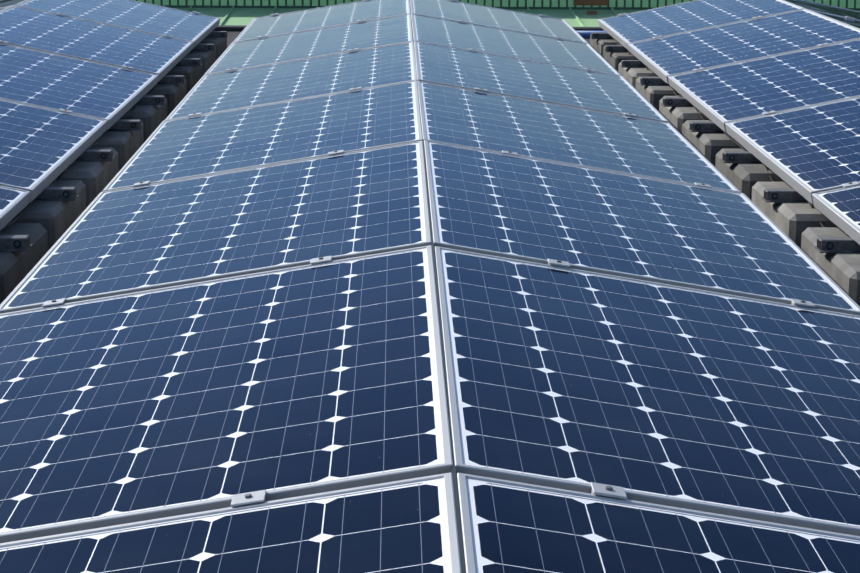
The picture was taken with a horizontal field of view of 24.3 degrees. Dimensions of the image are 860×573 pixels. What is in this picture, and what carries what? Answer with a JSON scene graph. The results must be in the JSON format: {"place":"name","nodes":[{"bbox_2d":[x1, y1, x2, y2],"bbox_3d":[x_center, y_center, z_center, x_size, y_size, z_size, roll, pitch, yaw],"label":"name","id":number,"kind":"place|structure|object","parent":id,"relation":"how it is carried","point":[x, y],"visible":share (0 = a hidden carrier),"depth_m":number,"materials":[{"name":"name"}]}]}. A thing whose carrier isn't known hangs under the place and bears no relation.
{"place":"outdoors","nodes":[
{"label":"outdoors","id":0,"kind":"place"},
{"bbox_2d":[213,25,604,30],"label":"building body","id":1,"kind":"structure","parent":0,"point":[230,28],"depth_m":15.89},
{"bbox_2d":[227,31,589,47],"bbox_3d":[0.009,0.490,4.206,28.000,0.001,24.100,0,12,-1],"label":"roof surface","id":2,"kind":"object","parent":1,"relation":"on","point":[232,36],"depth_m":15.40,"materials":[{"name":"grey"}]},
{"bbox_2d":[0,37,226,303],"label":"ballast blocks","id":3,"kind":"object","parent":2,"relation":"on","point":[44,225],"visible":0.4,"depth_m":6.96,"materials":[{"name":"concrete"}]},
{"bbox_2d":[0,31,227,250],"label":"cross beams","id":4,"kind":"structure","parent":3,"relation":"on","point":[14,242],"depth_m":7.19,"materials":[{"name":"metal"}]},
{"bbox_2d":[577,31,606,38],"bbox_3d":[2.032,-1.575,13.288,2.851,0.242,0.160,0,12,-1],"label":"blue conduit","id":5,"kind":"object","parent":2,"relation":"on","point":[585,34],"depth_m":13.22,"materials":[{"name":"plastic"}]},
{"bbox_2d":[590,35,859,305],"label":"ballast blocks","id":6,"kind":"object","parent":2,"relation":"on","point":[800,226],"visible":0.27,"depth_m":6.99,"materials":[{"name":"concrete"}]},
{"bbox_2d":[590,33,859,252],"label":"cross beams","id":7,"kind":"structure","parent":6,"relation":"on","point":[837,245],"depth_m":7.23,"materials":[{"name":"metal"}]},
{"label":"mounting rails","id":8,"kind":"object","parent":2,"relation":"on","visible":0},
{"bbox_2d":[0,0,27,7],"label":"solar panel","id":9,"kind":"object","parent":8,"relation":"on","point":[4,3],"visible":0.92,"depth_m":11.44,"materials":[{"name":"metal"}]},
{"bbox_2d":[0,185,29,229],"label":"solar panel","id":10,"kind":"object","parent":8,"relation":"on","point":[14,202],"visible":1,"depth_m":5.91,"materials":[{"name":"metal"}]},
{"bbox_2d":[0,99,107,202],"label":"solar panel","id":11,"kind":"object","parent":8,"relation":"on","point":[42,149],"visible":1,"depth_m":7.00,"materials":[{"name":"glass"}]},
{"bbox_2d":[0,43,158,129],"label":"solar panel","id":12,"kind":"object","parent":8,"relation":"on","point":[112,94],"visible":0.96,"depth_m":8.53,"materials":[{"name":"glass"}]},
{"bbox_2d":[0,5,193,81],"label":"solar panel","id":13,"kind":"object","parent":8,"relation":"on","point":[161,56],"visible":0.98,"depth_m":10.12,"materials":[{"name":"glass"}]},
{"bbox_2d":[17,0,219,47],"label":"solar panel","id":14,"kind":"object","parent":8,"relation":"on","point":[196,28],"visible":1,"depth_m":11.62,"materials":[{"name":"glass"}]},
{"bbox_2d":[0,141,430,313],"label":"solar panel","id":15,"kind":"object","parent":8,"relation":"on","point":[233,223],"visible":0.96,"depth_m":5.08,"materials":[{"name":"glass"}]},
{"bbox_2d":[0,245,452,542],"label":"solar panel","id":16,"kind":"object","parent":8,"relation":"on","point":[303,380],"visible":1,"depth_m":3.44,"materials":[{"name":"glass"}]},
{"bbox_2d":[0,472,460,572],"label":"solar panel","id":17,"kind":"object","parent":8,"relation":"on","point":[405,526],"visible":0.98,"depth_m":2.67,"materials":[{"name":"glass"}]},
{"bbox_2d":[102,80,422,191],"bbox_3d":[-0.523,-0.524,6.908,0.992,0.041,1.640,-9,12,1],"label":"solar panel","id":18,"kind":"object","parent":8,"relation":"on","point":[275,133],"visible":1,"depth_m":6.78,"materials":[{"name":"glass"}]},
{"bbox_2d":[164,41,416,120],"bbox_3d":[-0.550,-0.875,8.539,0.992,0.040,1.640,-9,12,1],"label":"solar panel","id":19,"kind":"object","parent":8,"relation":"on","point":[297,79],"visible":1,"depth_m":8.45,"materials":[{"name":"glass"}]},
{"bbox_2d":[204,14,412,74],"bbox_3d":[-0.580,-1.226,10.174,0.992,0.042,1.640,-9,12,1],"label":"solar panel","id":20,"kind":"object","parent":8,"relation":"on","point":[315,42],"visible":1,"depth_m":10.10,"materials":[{"name":"glass"}]},
{"bbox_2d":[233,0,410,41],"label":"solar panel","id":21,"kind":"object","parent":8,"relation":"on","point":[313,18],"visible":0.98,"depth_m":11.71,"materials":[{"name":"glass"}]},
{"bbox_2d":[0,39,823,230],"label":"solar cables","id":22,"kind":"object","parent":8,"relation":"in","point":[61,176],"visible":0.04,"depth_m":7.11,"materials":[{"name":"black plastic"}]},
{"bbox_2d":[0,0,859,506],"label":"module clamps","id":23,"kind":"object","parent":8,"relation":"on","point":[260,494],"visible":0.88,"depth_m":4.46,"materials":[{"name":"metal"}]},
{"bbox_2d":[410,0,587,42],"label":"solar panel","id":24,"kind":"object","parent":8,"relation":"on","point":[504,19],"visible":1,"depth_m":11.73,"materials":[{"name":"glass"}]},
{"bbox_2d":[411,13,621,75],"bbox_3d":[0.396,-1.226,10.189,0.992,0.040,1.640,9,12,-3],"label":"solar panel","id":25,"kind":"object","parent":8,"relation":"on","point":[504,42],"visible":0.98,"depth_m":10.12,"materials":[{"name":"glass"}]},
{"bbox_2d":[414,41,668,122],"bbox_3d":[0.424,-0.875,8.557,0.992,0.041,1.640,9,12,-3],"label":"solar panel","id":26,"kind":"object","parent":8,"relation":"on","point":[529,79],"visible":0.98,"depth_m":8.45,"materials":[{"name":"glass"}]},
{"bbox_2d":[417,81,740,192],"bbox_3d":[0.451,-0.522,6.924,0.992,0.040,1.640,9,12,-3],"label":"solar panel","id":27,"kind":"object","parent":8,"relation":"on","point":[470,118],"visible":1,"depth_m":6.80,"materials":[{"name":"glass"}]},
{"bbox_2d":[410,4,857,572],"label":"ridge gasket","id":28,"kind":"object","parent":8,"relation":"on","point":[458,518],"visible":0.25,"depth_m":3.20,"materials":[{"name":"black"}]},
{"bbox_2d":[424,140,859,315],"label":"solar panel","id":29,"kind":"object","parent":8,"relation":"on","point":[523,208],"visible":1,"depth_m":5.10,"materials":[{"name":"glass"}]},
{"bbox_2d":[434,246,859,535],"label":"solar panel","id":30,"kind":"object","parent":8,"relation":"on","point":[565,378],"visible":1,"depth_m":3.48,"materials":[{"name":"glass"}]},
{"bbox_2d":[457,473,859,572],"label":"solar panel","id":31,"kind":"object","parent":8,"relation":"on","point":[512,526],"visible":1,"depth_m":2.67,"materials":[{"name":"glass"}]},
{"bbox_2d":[598,0,803,49],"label":"solar panel","id":32,"kind":"object","parent":8,"relation":"on","point":[624,30],"visible":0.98,"depth_m":11.69,"materials":[{"name":"glass"}]},
{"bbox_2d":[628,9,859,83],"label":"solar panel","id":33,"kind":"object","parent":8,"relation":"on","point":[663,58],"visible":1,"depth_m":10.13,"materials":[{"name":"glass"}]},
{"bbox_2d":[668,39,859,131],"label":"solar panel","id":34,"kind":"object","parent":8,"relation":"on","point":[719,96],"visible":0.94,"depth_m":8.57,"materials":[{"name":"glass"}]},
{"bbox_2d":[725,96,859,204],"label":"solar panel","id":35,"kind":"object","parent":8,"relation":"on","point":[806,153],"visible":1,"depth_m":7.02,"materials":[{"name":"glass"}]},
{"bbox_2d":[783,0,859,19],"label":"solar panel","id":36,"kind":"object","parent":8,"relation":"on","point":[824,8],"visible":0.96,"depth_m":11.86,"materials":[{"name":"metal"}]},
{"bbox_2d":[807,9,859,28],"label":"solar panel","id":37,"kind":"object","parent":8,"relation":"on","point":[855,23],"visible":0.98,"depth_m":10.65,"materials":[{"name":"metal"}]},
{"bbox_2d":[812,185,859,244],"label":"solar panel","id":38,"kind":"object","parent":8,"relation":"on","point":[840,208],"visible":1,"depth_m":5.89,"materials":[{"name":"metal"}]},
{"bbox_2d":[135,0,859,10],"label":"green hall facade","id":39,"kind":"structure","parent":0,"point":[618,4],"depth_m":28.57,"materials":[{"name":"green metal"}]},
{"bbox_2d":[174,6,859,26],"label":"green low hall roof","id":40,"kind":"structure","parent":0,"point":[246,16],"depth_m":27.97,"materials":[{"name":"green metal"}]},
{"bbox_3d":[-0.306,1.696,22.403,90.000,7.990,0.420,0,12,-1],"label":"low green hall","id":41,"kind":"object","parent":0,"visible":0},
{"bbox_2d":[573,0,607,14],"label":"rusty vent stack","id":42,"kind":"object","parent":41,"relation":"on","point":[590,2],"visible":0.42,"depth_m":28.57,"materials":[{"name":"metal"}]}
]}

